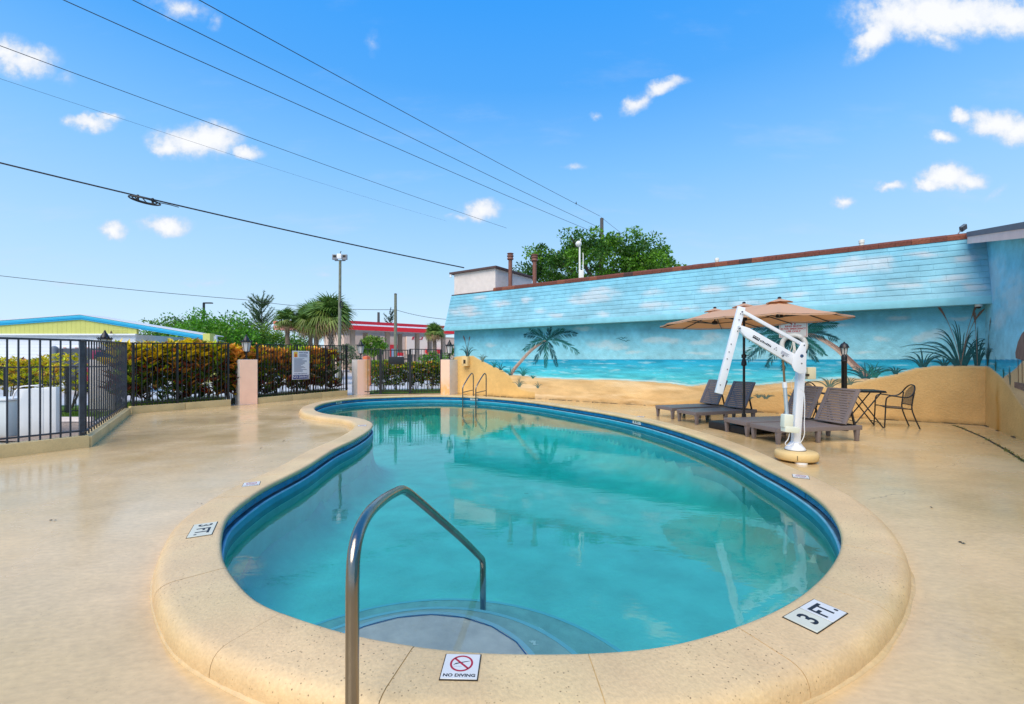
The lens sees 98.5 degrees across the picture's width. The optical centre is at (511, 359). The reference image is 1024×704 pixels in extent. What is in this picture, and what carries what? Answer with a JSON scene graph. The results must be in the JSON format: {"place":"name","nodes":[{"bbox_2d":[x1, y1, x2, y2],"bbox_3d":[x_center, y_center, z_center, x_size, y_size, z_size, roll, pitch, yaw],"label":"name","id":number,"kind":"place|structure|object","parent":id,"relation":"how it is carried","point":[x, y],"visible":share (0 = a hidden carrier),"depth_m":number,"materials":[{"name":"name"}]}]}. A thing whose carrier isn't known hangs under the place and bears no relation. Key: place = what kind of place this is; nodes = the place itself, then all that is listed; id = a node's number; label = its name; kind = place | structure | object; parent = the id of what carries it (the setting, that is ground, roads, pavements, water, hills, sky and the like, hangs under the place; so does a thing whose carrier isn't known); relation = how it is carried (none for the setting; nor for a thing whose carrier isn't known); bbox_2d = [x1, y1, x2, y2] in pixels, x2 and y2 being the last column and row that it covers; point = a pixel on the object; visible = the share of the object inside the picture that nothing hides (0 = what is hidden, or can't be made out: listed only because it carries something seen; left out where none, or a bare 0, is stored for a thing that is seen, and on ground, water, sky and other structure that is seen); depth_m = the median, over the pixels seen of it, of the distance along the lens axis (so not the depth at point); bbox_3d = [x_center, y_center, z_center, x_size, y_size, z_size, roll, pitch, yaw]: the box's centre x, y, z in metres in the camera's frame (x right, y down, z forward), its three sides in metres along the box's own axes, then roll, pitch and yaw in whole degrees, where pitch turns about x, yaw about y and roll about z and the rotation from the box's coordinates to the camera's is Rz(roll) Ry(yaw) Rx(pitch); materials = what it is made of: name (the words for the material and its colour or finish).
{"place":"outdoors","nodes":[
{"label":"outdoors","id":0,"kind":"place"},
{"bbox_2d":[5,276,244,299],"bbox_3d":[-33.634,-6.063,35.400,22.249,1.901,0.042,0,0,-14],"label":"overhead line","id":1,"kind":"object","parent":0,"point":[121,288],"visible":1,"depth_m":35.85,"materials":[{"name":"black metal"}]},
{"bbox_2d":[0,370,439,442],"bbox_3d":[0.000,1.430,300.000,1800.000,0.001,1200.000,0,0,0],"label":"ground","id":2,"kind":"structure","parent":0,"point":[424,387],"depth_m":21.75,"materials":[{"name":"concrete"}]},
{"bbox_2d":[0,358,59,385],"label":"clipped hedge","id":3,"kind":"object","parent":2,"relation":"on","point":[12,380],"visible":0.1,"depth_m":24.15,"materials":[{"name":"green plant"}]},
{"bbox_2d":[0,422,90,440],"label":"gravel bed","id":4,"kind":"object","parent":2,"relation":"on","point":[65,426],"visible":0.17,"depth_m":8.18,"materials":[{"name":"gravel"}]},
{"bbox_2d":[0,396,16,436],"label":"plastic bin","id":5,"kind":"object","parent":4,"relation":"on","point":[12,417],"visible":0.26,"depth_m":7.96,"materials":[{"name":"plastic"}]},
{"bbox_2d":[12,384,59,435],"bbox_3d":[-8.702,0.923,8.045,0.584,0.954,0.242,0,0,-23],"label":"plastic screen","id":6,"kind":"object","parent":4,"relation":"on","point":[35,410],"visible":0.62,"depth_m":8.11,"materials":[{"name":"white plastic"}]},
{"bbox_2d":[62,405,95,418],"bbox_3d":[-12.715,1.400,12.198,7.470,0.001,2.755,0,0,39],"label":"lawn strip","id":7,"kind":"object","parent":2,"relation":"on","point":[73,408],"depth_m":12.87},
{"bbox_2d":[0,356,37,395],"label":"croton shrub","id":8,"kind":"object","parent":7,"relation":"on","point":[13,370],"visible":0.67,"depth_m":12.44,"materials":[{"name":"yellow plant"}]},
{"bbox_2d":[8,357,62,388],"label":"croton shrub","id":9,"kind":"object","parent":7,"relation":"on","point":[37,363],"visible":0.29,"depth_m":12.80,"materials":[{"name":"yellow plant"}]},
{"bbox_2d":[0,366,106,412],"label":"iron fence","id":10,"kind":"object","parent":7,"relation":"on","point":[66,389],"visible":0.36,"depth_m":10.76,"materials":[{"name":"metal"}]},
{"bbox_2d":[32,352,87,407],"bbox_3d":[-12.432,0.609,12.197,1.417,1.654,1.239,0,0,0],"label":"croton shrub","id":11,"kind":"object","parent":7,"relation":"on","point":[64,359],"visible":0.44,"depth_m":12.07,"materials":[{"name":"yellow plant"}]},
{"bbox_2d":[90,360,115,411],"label":"pillar","id":12,"kind":"structure","parent":7,"relation":"on","point":[100,388],"depth_m":11.70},
{"bbox_2d":[96,330,113,356],"bbox_3d":[-10.996,-0.400,11.917,0.364,0.800,0.355,0,0,-31],"label":"pillar lantern","id":13,"kind":"object","parent":12,"relation":"on","point":[104,336],"visible":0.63,"depth_m":11.86,"materials":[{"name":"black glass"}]},
{"bbox_2d":[52,345,110,389],"bbox_3d":[-19.440,0.375,20.737,2.940,2.050,1.726,0,0,0],"label":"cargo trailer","id":14,"kind":"object","parent":2,"relation":"on","point":[65,349],"visible":0.19,"depth_m":20.00,"materials":[{"name":"white"}]},
{"bbox_2d":[0,314,223,381],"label":"gabled building","id":15,"kind":"structure","parent":2,"relation":"on","point":[82,326],"depth_m":28.09,"materials":[{"name":"paint"}]},
{"bbox_2d":[138,317,177,336],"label":"street tree","id":16,"kind":"object","parent":2,"relation":"on","point":[156,321],"visible":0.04,"depth_m":39.96,"materials":[{"name":"green plant"}]},
{"bbox_2d":[0,390,347,458],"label":"kerb","id":17,"kind":"structure","parent":2,"relation":"on","point":[48,445],"depth_m":8.48,"materials":[{"name":"paint"}]},
{"bbox_2d":[0,337,89,443],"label":"iron fence","id":18,"kind":"object","parent":17,"relation":"on","point":[81,388],"visible":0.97,"depth_m":6.72,"materials":[{"name":"metal"}]},
{"bbox_2d":[81,339,126,434],"bbox_3d":[-8.316,0.407,9.117,0.050,1.695,5.220,0,0,-35],"label":"iron fence","id":19,"kind":"object","parent":17,"relation":"on","point":[121,376],"visible":0.93,"depth_m":8.72,"materials":[{"name":"metal"}]},
{"bbox_2d":[131,342,229,405],"bbox_3d":[-9.204,0.367,12.387,0.050,1.735,2.378,0,0,31],"label":"iron fence","id":20,"kind":"object","parent":17,"relation":"on","point":[177,400],"visible":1,"depth_m":12.25,"materials":[{"name":"metal"}]},
{"bbox_2d":[254,344,347,397],"bbox_3d":[-7.324,0.338,15.728,0.050,1.795,3.886,0,0,25],"label":"iron fence","id":21,"kind":"object","parent":17,"relation":"on","point":[326,372],"visible":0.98,"depth_m":15.77,"materials":[{"name":"metal"}]},
{"bbox_2d":[292,351,308,379],"bbox_3d":[-7.381,0.195,15.428,0.007,0.995,0.705,0,0,25],"label":"pool rules sign","id":22,"kind":"object","parent":21,"relation":"attached to","point":[300,364],"visible":1,"depth_m":15.41,"materials":[{"name":"white plastic"}]},
{"bbox_2d":[138,312,209,336],"bbox_3d":[-29.791,-1.333,39.378,7.704,5.631,6.267,0,0,0],"label":"street tree","id":23,"kind":"object","parent":2,"relation":"on","point":[170,324],"visible":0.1,"depth_m":38.18,"materials":[{"name":"green plant"}]},
{"bbox_2d":[162,307,225,339],"bbox_3d":[-25.084,-1.377,35.892,6.728,5.728,5.012,0,0,0],"label":"street tree","id":24,"kind":"object","parent":2,"relation":"on","point":[198,318],"visible":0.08,"depth_m":35.54,"materials":[{"name":"green plant"}]},
{"bbox_2d":[180,310,270,369],"bbox_3d":[-21.012,-0.928,32.047,6.431,5.494,5.440,0,0,0],"label":"street tree","id":25,"kind":"object","parent":2,"relation":"on","point":[223,326],"visible":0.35,"depth_m":31.50,"materials":[{"name":"green plant"}]},
{"bbox_2d":[209,342,244,404],"bbox_3d":[-8.995,0.432,14.045,1.382,2.004,1.274,0,0,0],"label":"croton shrub","id":26,"kind":"object","parent":2,"relation":"on","point":[231,345],"visible":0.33,"depth_m":13.80,"materials":[{"name":"orange plant"}]},
{"bbox_2d":[223,344,260,403],"bbox_3d":[-8.772,0.459,14.168,1.269,1.952,1.275,0,0,0],"label":"croton shrub","id":27,"kind":"object","parent":2,"relation":"on","point":[241,357],"visible":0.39,"depth_m":13.82,"materials":[{"name":"orange plant"}]},
{"bbox_2d":[235,360,256,404],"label":"pillar","id":28,"kind":"structure","parent":2,"relation":"on","point":[246,385],"depth_m":13.72,"materials":[{"name":"paint"}]},
{"bbox_2d":[240,334,252,359],"bbox_3d":[-8.382,-0.400,13.918,0.364,0.800,0.355,0,0,-21],"label":"pillar lantern","id":29,"kind":"object","parent":28,"relation":"on","point":[246,342],"visible":1,"depth_m":13.86,"materials":[{"name":"black metal"}]},
{"bbox_2d":[221,320,276,357],"bbox_3d":[-21.559,-0.911,36.008,4.667,4.817,4.067,0,0,-28],"label":"street tree","id":30,"kind":"object","parent":2,"relation":"on","point":[264,336],"visible":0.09,"depth_m":36.21,"materials":[{"name":"green plant"}]},
{"bbox_2d":[62,388,439,417],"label":"grass","id":31,"kind":"structure","parent":2,"relation":"on","point":[74,414],"depth_m":12.84,"materials":[{"name":"green plant"}]},
{"bbox_2d":[238,289,282,343],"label":"pine tree","id":32,"kind":"object","parent":2,"relation":"on","point":[257,317],"visible":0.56,"depth_m":51.64,"materials":[{"name":"green plant"}]},
{"bbox_2d":[250,343,276,394],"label":"croton shrub","id":33,"kind":"object","parent":2,"relation":"on","point":[253,349],"visible":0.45,"depth_m":14.68,"materials":[{"name":"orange plant"}]},
{"bbox_2d":[262,346,292,394],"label":"croton shrub","id":34,"kind":"object","parent":2,"relation":"on","point":[273,356],"visible":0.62,"depth_m":15.28,"materials":[{"name":"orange plant"}]},
{"bbox_2d":[256,326,307,368],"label":"street tree","id":35,"kind":"object","parent":2,"relation":"on","point":[276,338],"visible":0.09,"depth_m":40.49,"materials":[{"name":"green plant"}]},
{"bbox_2d":[271,306,298,346],"bbox_3d":[-16.912,-1.383,33.011,2.458,5.572,2.392,0,0,0],"label":"fan palm","id":36,"kind":"object","parent":2,"relation":"on","point":[284,322],"visible":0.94,"depth_m":32.69,"materials":[{"name":"green plant"}]},
{"bbox_2d":[279,344,312,391],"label":"croton shrub","id":37,"kind":"object","parent":2,"relation":"on","point":[290,369],"visible":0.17,"depth_m":15.97,"materials":[{"name":"green plant"}]},
{"bbox_2d":[279,332,321,347],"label":"street tree","id":38,"kind":"object","parent":2,"relation":"on","point":[301,342],"visible":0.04,"depth_m":42.75,"materials":[{"name":"green plant"}]},
{"bbox_2d":[292,300,325,373],"bbox_3d":[-15.415,-1.594,34.026,3.442,5.997,3.423,0,0,0],"label":"fan palm","id":39,"kind":"object","parent":2,"relation":"on","point":[310,341],"visible":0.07,"depth_m":33.56,"materials":[{"name":"green plant"}]},
{"bbox_2d":[301,344,328,390],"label":"croton shrub","id":40,"kind":"object","parent":2,"relation":"on","point":[317,364],"visible":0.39,"depth_m":16.62,"materials":[{"name":"green plant"}]},
{"bbox_2d":[312,347,340,388],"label":"croton shrub","id":41,"kind":"object","parent":2,"relation":"on","point":[330,368],"visible":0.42,"depth_m":17.30,"materials":[{"name":"green plant"}]},
{"bbox_2d":[302,291,358,378],"bbox_3d":[-12.804,-1.698,31.016,4.003,6.202,3.882,0,0,0],"label":"fan palm","id":42,"kind":"object","parent":2,"relation":"on","point":[324,311],"visible":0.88,"depth_m":30.28,"materials":[{"name":"green plant"}]},
{"bbox_2d":[332,252,347,383],"bbox_3d":[-9.738,-2.374,24.963,0.847,7.549,0.265,0,0,0],"label":"floodlight pole","id":43,"kind":"object","parent":2,"relation":"on","point":[336,257],"visible":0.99,"depth_m":24.92,"materials":[{"name":"grey"}]},
{"bbox_2d":[329,343,359,378],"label":"shrub","id":44,"kind":"object","parent":2,"relation":"on","point":[351,353],"visible":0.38,"depth_m":26.01,"materials":[{"name":"green plant"}]},
{"bbox_2d":[352,360,369,394],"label":"pillar","id":45,"kind":"structure","parent":2,"relation":"on","point":[360,377],"depth_m":17.81,"materials":[{"name":"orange paint"}]},
{"bbox_2d":[356,340,364,359],"bbox_3d":[-6.170,-0.400,18.002,0.364,0.800,0.355,0,0,-10],"label":"pillar lantern","id":46,"kind":"object","parent":45,"relation":"on","point":[360,346],"visible":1,"depth_m":17.93,"materials":[{"name":"black glass"}]},
{"bbox_2d":[273,321,453,372],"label":"station canopy","id":47,"kind":"object","parent":2,"relation":"on","point":[386,330],"visible":0.38,"depth_m":50.47,"materials":[{"name":"red"}]},
{"bbox_2d":[365,349,381,393],"bbox_3d":[-5.603,0.475,17.824,0.674,1.830,0.100,0,0,-9],"label":"iron fence","id":48,"kind":"object","parent":2,"relation":"on","point":[380,372],"visible":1,"depth_m":17.82,"materials":[{"name":"metal"}]},
{"bbox_2d":[361,334,388,359],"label":"street tree","id":49,"kind":"object","parent":2,"relation":"on","point":[376,342],"visible":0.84,"depth_m":42.49,"materials":[{"name":"green plant"}]},
{"bbox_2d":[370,359,392,388],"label":"croton shrub","id":50,"kind":"object","parent":2,"relation":"on","point":[385,371],"visible":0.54,"depth_m":20.06,"materials":[{"name":"green plant"}]},
{"bbox_2d":[324,335,453,369],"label":"petrol shop","id":51,"kind":"structure","parent":2,"relation":"on","point":[408,343],"depth_m":67.31,"materials":[{"name":"beige"}]},
{"bbox_2d":[394,293,396,376],"bbox_3d":[-9.504,-2.004,36.000,0.312,6.808,0.297,0,0,0],"label":"utility pole","id":52,"kind":"object","parent":2,"relation":"on","point":[395,323],"visible":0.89,"depth_m":35.89,"materials":[{"name":"metal"}]},
{"bbox_2d":[387,363,408,388],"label":"croton shrub","id":53,"kind":"object","parent":2,"relation":"on","point":[395,380],"visible":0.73,"depth_m":20.23,"materials":[{"name":"green plant"}]},
{"bbox_2d":[403,361,424,388],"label":"croton shrub","id":54,"kind":"object","parent":2,"relation":"on","point":[404,380],"visible":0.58,"depth_m":20.29,"materials":[{"name":"green plant"}]},
{"bbox_2d":[419,360,439,389],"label":"croton shrub","id":55,"kind":"object","parent":2,"relation":"on","point":[431,366],"visible":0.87,"depth_m":20.43,"materials":[{"name":"green plant"}]},
{"bbox_2d":[419,351,446,377],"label":"shrub","id":56,"kind":"object","parent":2,"relation":"on","point":[430,356],"visible":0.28,"depth_m":25.92,"materials":[{"name":"green plant"}]},
{"bbox_2d":[423,321,445,358],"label":"fan palm","id":57,"kind":"object","parent":2,"relation":"on","point":[434,332],"visible":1,"depth_m":33.74,"materials":[{"name":"green plant"}]},
{"bbox_2d":[0,393,1023,703],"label":"pool deck","id":58,"kind":"structure","parent":2,"relation":"on","point":[84,535],"depth_m":3.53,"materials":[{"name":"paint"}]},
{"bbox_2d":[409,349,441,393],"bbox_3d":[-3.549,0.475,18.154,1.352,1.830,0.100,0,0,-9],"label":"iron fence","id":59,"kind":"object","parent":58,"relation":"on","point":[438,390],"visible":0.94,"depth_m":18.10,"materials":[{"name":"metal"}]},
{"bbox_2d":[382,350,407,391],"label":"pool gate","id":60,"kind":"structure","parent":59,"relation":"attached to","point":[399,360],"depth_m":17.93,"materials":[{"name":"black metal"}]},
{"bbox_2d":[441,360,457,394],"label":"pillar","id":61,"kind":"structure","parent":58,"relation":"on","point":[449,377],"depth_m":17.61,"materials":[{"name":"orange paint"}]},
{"bbox_2d":[462,373,486,426],"bbox_3d":[-1.310,1.388,15.482,0.640,1.824,0.769,0,0,28],"label":"pool ladder","id":62,"kind":"object","parent":58,"relation":"on","point":[476,392],"visible":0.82,"depth_m":15.31,"materials":[{"name":"silver metal"}]},
{"bbox_2d":[150,395,915,703],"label":"pool coping","id":63,"kind":"object","parent":58,"relation":"on","point":[217,625],"visible":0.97,"depth_m":1.98,"materials":[{"name":"paint"}]},
{"bbox_2d":[186,522,217,538],"bbox_3d":[-2.325,1.279,3.316,0.158,0.009,0.290,0,0,-27],"label":"depth marker","id":64,"kind":"object","parent":63,"relation":"on","point":[202,529],"visible":1,"depth_m":3.30,"materials":[{"name":"tile"}]},
{"bbox_2d":[439,654,481,680],"bbox_3d":[-0.212,1.279,1.836,0.161,0.009,0.161,0,0,0],"label":"no diving tile","id":65,"kind":"object","parent":63,"relation":"on","point":[460,667],"visible":1,"depth_m":1.83,"materials":[{"name":"white tile"}]},
{"bbox_2d":[782,599,847,633],"bbox_3d":[1.517,1.279,2.206,0.318,0.009,0.158,0,0,-31],"label":"depth marker","id":66,"kind":"object","parent":63,"relation":"on","point":[815,616],"visible":1,"depth_m":2.19,"materials":[{"name":"tile"}]},
{"bbox_2d":[655,379,727,418],"bbox_3d":[4.434,0.955,10.856,1.680,0.890,0.620,0,0,-18],"label":"sun lounger","id":67,"kind":"object","parent":58,"relation":"on","point":[708,403],"visible":0.75,"depth_m":10.86,"materials":[{"name":"grey plastic"}]},
{"bbox_2d":[677,381,756,424],"bbox_3d":[4.634,0.955,9.986,1.680,0.890,0.620,0,0,-18],"label":"sun lounger","id":68,"kind":"object","parent":58,"relation":"on","point":[736,408],"visible":0.83,"depth_m":9.98,"materials":[{"name":"grey plastic"}]},
{"bbox_2d":[709,413,774,434],"bbox_3d":[4.600,1.235,8.750,0.920,0.330,0.920,0,0,-18],"label":"parasol weight","id":69,"kind":"object","parent":58,"relation":"on","point":[720,425],"visible":0.44,"depth_m":8.48,"materials":[{"name":"brown metal"}]},
{"bbox_2d":[660,297,854,413],"bbox_3d":[4.603,0.116,8.741,2.443,2.529,3.625,0,0,-18],"label":"parasol","id":70,"kind":"object","parent":69,"relation":"on","point":[778,311],"visible":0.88,"depth_m":8.63,"materials":[{"name":"brown fabric"}]},
{"bbox_2d":[724,386,823,436],"bbox_3d":[4.992,0.955,8.422,1.680,0.890,0.620,0,0,-11],"label":"sun lounger","id":71,"kind":"object","parent":58,"relation":"on","point":[816,391],"visible":0.57,"depth_m":8.35,"materials":[{"name":"grey plastic"}]},
{"bbox_2d":[774,447,819,464],"bbox_3d":[3.930,1.340,6.100,0.532,0.160,0.532,0,0,0],"label":"lift base","id":72,"kind":"object","parent":58,"relation":"on","point":[806,457],"visible":0.88,"depth_m":5.92,"materials":[{"name":"plastic"}]},
{"bbox_2d":[715,306,815,451],"bbox_3d":[3.558,0.261,6.163,1.462,2.006,0.277,0,0,0],"label":"pool lift","id":73,"kind":"object","parent":72,"relation":"on","point":[791,423],"visible":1,"depth_m":6.09,"materials":[{"name":"white metal"}]},
{"bbox_2d":[750,387,861,444],"bbox_3d":[5.112,0.955,7.692,1.680,0.890,0.620,0,0,-11],"label":"sun lounger","id":74,"kind":"object","parent":58,"relation":"on","point":[827,425],"visible":0.91,"depth_m":7.66,"materials":[{"name":"grey plastic"}]},
{"bbox_2d":[839,342,849,430],"bbox_3d":[6.550,0.525,8.700,0.170,1.750,0.170,0,0,0],"label":"lamp post","id":75,"kind":"object","parent":58,"relation":"on","point":[844,345],"visible":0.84,"depth_m":8.66,"materials":[{"name":"black metal"}]},
{"bbox_2d":[849,389,886,427],"bbox_3d":[7.420,1.024,9.320,0.600,0.770,0.600,0,0,20],"label":"bistro table","id":76,"kind":"object","parent":58,"relation":"on","point":[868,391],"visible":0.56,"depth_m":9.10,"materials":[{"name":"black metal"}]},
{"bbox_2d":[873,384,920,428],"bbox_3d":[8.020,0.957,9.204,0.618,0.896,0.586,0,0,21],"label":"garden chair","id":77,"kind":"object","parent":58,"relation":"on","point":[908,397],"visible":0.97,"depth_m":9.17,"materials":[{"name":"black"}]},
{"bbox_2d":[512,225,686,282],"bbox_3d":[5.272,-3.277,26.834,10.619,9.479,7.261,0,0,0],"label":"broad tree","id":78,"kind":"object","parent":2,"relation":"on","point":[630,258],"visible":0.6,"depth_m":25.03,"materials":[{"name":"green plant"}]},
{"bbox_2d":[600,218,603,260],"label":"utility pole","id":79,"kind":"object","parent":2,"relation":"on","point":[601,223],"visible":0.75,"depth_m":43.88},
{"bbox_2d":[133,0,594,225],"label":"overhead line","id":80,"kind":"object","parent":79,"relation":"attached to","point":[331,98],"visible":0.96,"depth_m":22.09,"materials":[{"name":"black metal"}]},
{"bbox_2d":[199,0,598,215],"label":"overhead line","id":81,"kind":"object","parent":79,"relation":"attached to","point":[368,92],"visible":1,"depth_m":22.13,"materials":[{"name":"black metal"}]},
{"bbox_2d":[444,222,1023,440],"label":"painted building","id":82,"kind":"structure","parent":2,"relation":"on","point":[936,337],"depth_m":11.36,"materials":[{"name":"paint"}]},
{"bbox_2d":[507,253,513,285],"bbox_3d":[-0.064,-3.343,16.945,0.270,1.487,0.266,0,0,0],"label":"vent pipe","id":83,"kind":"object","parent":82,"relation":"on","point":[510,256],"visible":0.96,"depth_m":16.88,"materials":[{"name":"metal"}]},
{"bbox_2d":[531,254,537,282],"bbox_3d":[0.836,-3.244,16.319,0.270,1.288,0.266,0,0,0],"label":"vent pipe","id":84,"kind":"object","parent":82,"relation":"on","point":[534,257],"visible":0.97,"depth_m":16.25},
{"bbox_2d":[576,239,583,277],"bbox_3d":[2.406,-3.453,15.711,0.288,1.666,0.220,0,0,0],"label":"roof light","id":85,"kind":"object","parent":82,"relation":"on","point":[581,272],"visible":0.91,"depth_m":15.68,"materials":[{"name":"white paint"}]},
{"bbox_2d":[779,323,807,337],"bbox_3d":[7.186,-0.794,11.274,0.620,0.460,0.012,0,0,35],"label":"ring buoy sign","id":86,"kind":"object","parent":82,"relation":"attached to","point":[800,328],"visible":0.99,"depth_m":11.24,"materials":[{"name":"white"}]},
{"bbox_2d":[779,333,807,388],"bbox_3d":[7.153,0.035,11.208,0.625,1.417,0.173,0,0,35],"label":"ring buoy","id":87,"kind":"object","parent":82,"relation":"hanging from","point":[802,338],"visible":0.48,"depth_m":11.14,"materials":[{"name":"plastic"}]},
{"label":"planting bed","id":88,"kind":"structure","parent":2,"relation":"on","visible":0},
{"bbox_2d":[95,339,151,402],"bbox_3d":[-10.307,0.427,11.822,1.256,2.014,1.258,0,0,-28],"label":"croton shrub","id":89,"kind":"object","parent":88,"relation":"on","point":[129,366],"visible":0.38,"depth_m":11.66,"materials":[{"name":"yellow plant"}]},
{"bbox_2d":[127,339,174,403],"bbox_3d":[-10.053,0.431,12.209,1.370,2.005,1.261,0,0,0],"label":"croton shrub","id":90,"kind":"object","parent":88,"relation":"on","point":[150,369],"visible":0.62,"depth_m":12.11,"materials":[{"name":"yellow plant"}]},
{"bbox_2d":[149,338,198,400],"bbox_3d":[-9.763,0.396,12.711,1.379,2.076,1.311,0,0,0],"label":"croton shrub","id":91,"kind":"object","parent":88,"relation":"on","point":[169,340],"visible":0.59,"depth_m":12.57,"materials":[{"name":"green plant"}]},
{"bbox_2d":[168,337,216,398],"bbox_3d":[-9.510,0.376,13.119,1.293,2.116,1.301,0,0,0],"label":"croton shrub","id":92,"kind":"object","parent":88,"relation":"on","point":[194,340],"visible":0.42,"depth_m":13.03,"materials":[{"name":"green plant"}]},
{"bbox_2d":[187,339,233,395],"bbox_3d":[-9.221,0.397,13.576,1.272,2.073,1.315,0,0,0],"label":"croton shrub","id":93,"kind":"object","parent":88,"relation":"on","point":[215,366],"visible":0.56,"depth_m":13.41,"materials":[{"name":"green plant"}]},
{"bbox_2d":[2,79,441,219],"bbox_3d":[-16.653,-12.277,25.250,0.011,6.858,52.830,0,0,20],"label":"overhead line","id":94,"kind":"object","parent":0,"point":[191,141],"visible":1,"depth_m":22.91,"materials":[{"name":"black metal"}]},
{"bbox_2d":[0,162,463,267],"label":"overhead line","id":95,"kind":"object","parent":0,"point":[219,214],"visible":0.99,"depth_m":13.96,"materials":[{"name":"black metal"}]},
{"bbox_2d":[128,194,178,207],"bbox_3d":[-10.834,-4.802,13.348,1.240,0.247,0.463,0,0,-27],"label":"cable loop","id":96,"kind":"object","parent":95,"relation":"hanging from","point":[144,201],"visible":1,"depth_m":13.27,"materials":[{"name":"black metal"}]},
{"bbox_2d":[0,45,504,227],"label":"overhead line","id":97,"kind":"object","parent":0,"point":[214,124],"visible":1,"depth_m":22.45,"materials":[{"name":"black metal"}]},
{"bbox_2d":[64,0,587,229],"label":"overhead line","id":98,"kind":"object","parent":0,"point":[284,98],"visible":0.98,"depth_m":22.00,"materials":[{"name":"black metal"}]},
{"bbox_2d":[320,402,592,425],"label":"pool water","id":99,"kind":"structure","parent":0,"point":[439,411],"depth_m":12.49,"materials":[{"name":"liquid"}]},
{"bbox_2d":[0,0,1023,347],"label":"sky","id":100,"kind":"structure","parent":0,"point":[727,130],"materials":[{"name":"blue"}]},
{"bbox_2d":[234,417,824,651],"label":"pool floor","id":101,"kind":"structure","parent":0,"point":[625,549],"depth_m":5.36,"materials":[{"name":"paint"}]},
{"bbox_2d":[314,598,622,654],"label":"pool steps","id":102,"kind":"structure","parent":101,"relation":"on","point":[462,625],"depth_m":2.75,"materials":[{"name":"paint"}]},
{"bbox_2d":[345,485,485,703],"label":"handrail","id":103,"kind":"object","parent":102,"relation":"on","point":[352,585],"visible":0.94,"depth_m":1.51,"materials":[{"name":"silver metal"}]},
{"bbox_2d":[222,397,840,579],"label":"pool wall","id":104,"kind":"structure","parent":0,"point":[256,527],"depth_m":5.61,"materials":[{"name":"tile"}]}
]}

